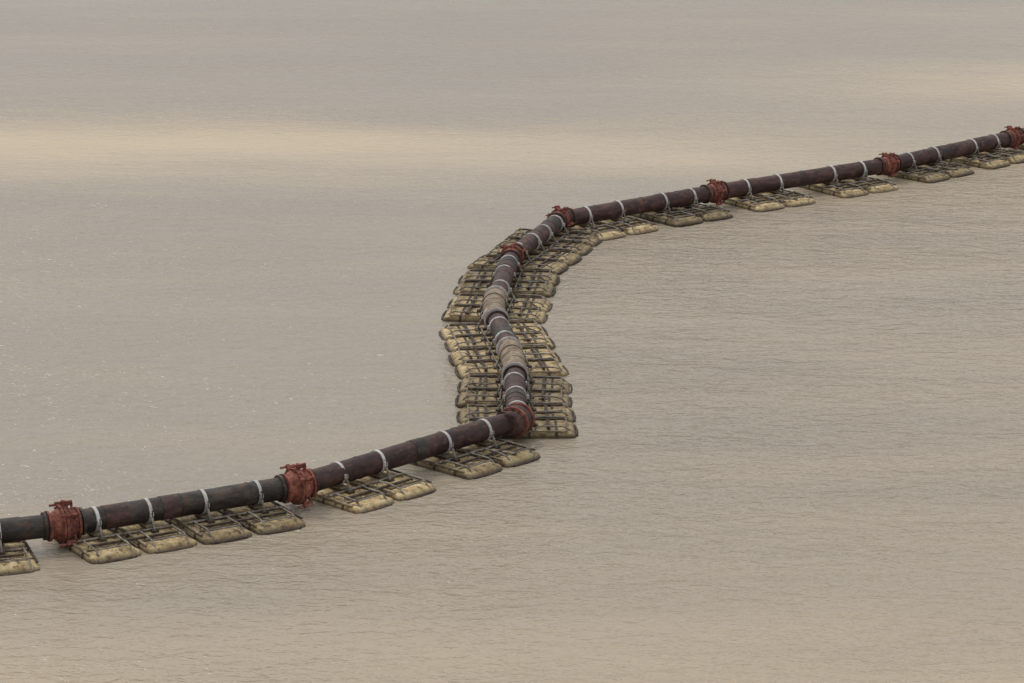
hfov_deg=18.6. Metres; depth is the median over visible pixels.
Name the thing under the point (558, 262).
pontoon raft
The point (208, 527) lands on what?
pontoon raft
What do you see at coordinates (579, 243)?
pontoon raft
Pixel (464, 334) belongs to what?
pontoon raft
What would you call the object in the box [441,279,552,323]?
pontoon raft
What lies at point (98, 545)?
pontoon raft
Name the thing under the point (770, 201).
pontoon raft
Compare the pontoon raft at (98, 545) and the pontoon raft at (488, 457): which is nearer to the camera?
the pontoon raft at (98, 545)
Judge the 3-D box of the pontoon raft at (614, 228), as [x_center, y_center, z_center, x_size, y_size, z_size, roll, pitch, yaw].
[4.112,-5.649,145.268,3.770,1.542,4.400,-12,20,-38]
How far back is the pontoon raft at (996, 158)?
160.07 m
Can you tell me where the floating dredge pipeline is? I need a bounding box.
[0,126,1023,546]
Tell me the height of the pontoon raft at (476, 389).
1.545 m
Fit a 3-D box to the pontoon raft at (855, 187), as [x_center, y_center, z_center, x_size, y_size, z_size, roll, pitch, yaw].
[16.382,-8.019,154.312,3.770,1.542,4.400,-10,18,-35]
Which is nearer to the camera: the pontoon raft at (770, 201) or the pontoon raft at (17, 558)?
the pontoon raft at (17, 558)
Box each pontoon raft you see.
[0,525,39,575]
[54,498,196,563]
[164,480,304,544]
[311,450,436,513]
[410,418,540,479]
[439,309,555,352]
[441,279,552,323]
[448,330,568,379]
[453,255,559,297]
[455,365,572,408]
[456,386,577,438]
[467,233,581,274]
[494,215,602,255]
[563,200,658,240]
[629,188,732,226]
[722,174,815,211]
[800,161,898,197]
[883,146,973,182]
[944,134,1023,169]
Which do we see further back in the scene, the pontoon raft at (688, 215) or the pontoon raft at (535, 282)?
the pontoon raft at (688, 215)
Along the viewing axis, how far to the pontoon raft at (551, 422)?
113.84 m
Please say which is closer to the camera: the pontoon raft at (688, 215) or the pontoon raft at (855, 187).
the pontoon raft at (688, 215)
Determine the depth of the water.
126.21 m
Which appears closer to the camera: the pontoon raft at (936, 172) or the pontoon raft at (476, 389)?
the pontoon raft at (476, 389)
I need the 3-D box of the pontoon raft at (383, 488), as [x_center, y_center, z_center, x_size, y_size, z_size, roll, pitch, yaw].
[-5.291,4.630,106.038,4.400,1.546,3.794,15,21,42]
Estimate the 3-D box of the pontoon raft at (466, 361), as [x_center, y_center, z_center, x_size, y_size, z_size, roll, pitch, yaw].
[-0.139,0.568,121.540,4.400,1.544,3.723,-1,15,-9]
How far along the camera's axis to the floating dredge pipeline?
110.74 m
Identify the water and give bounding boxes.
[0,0,1023,682]

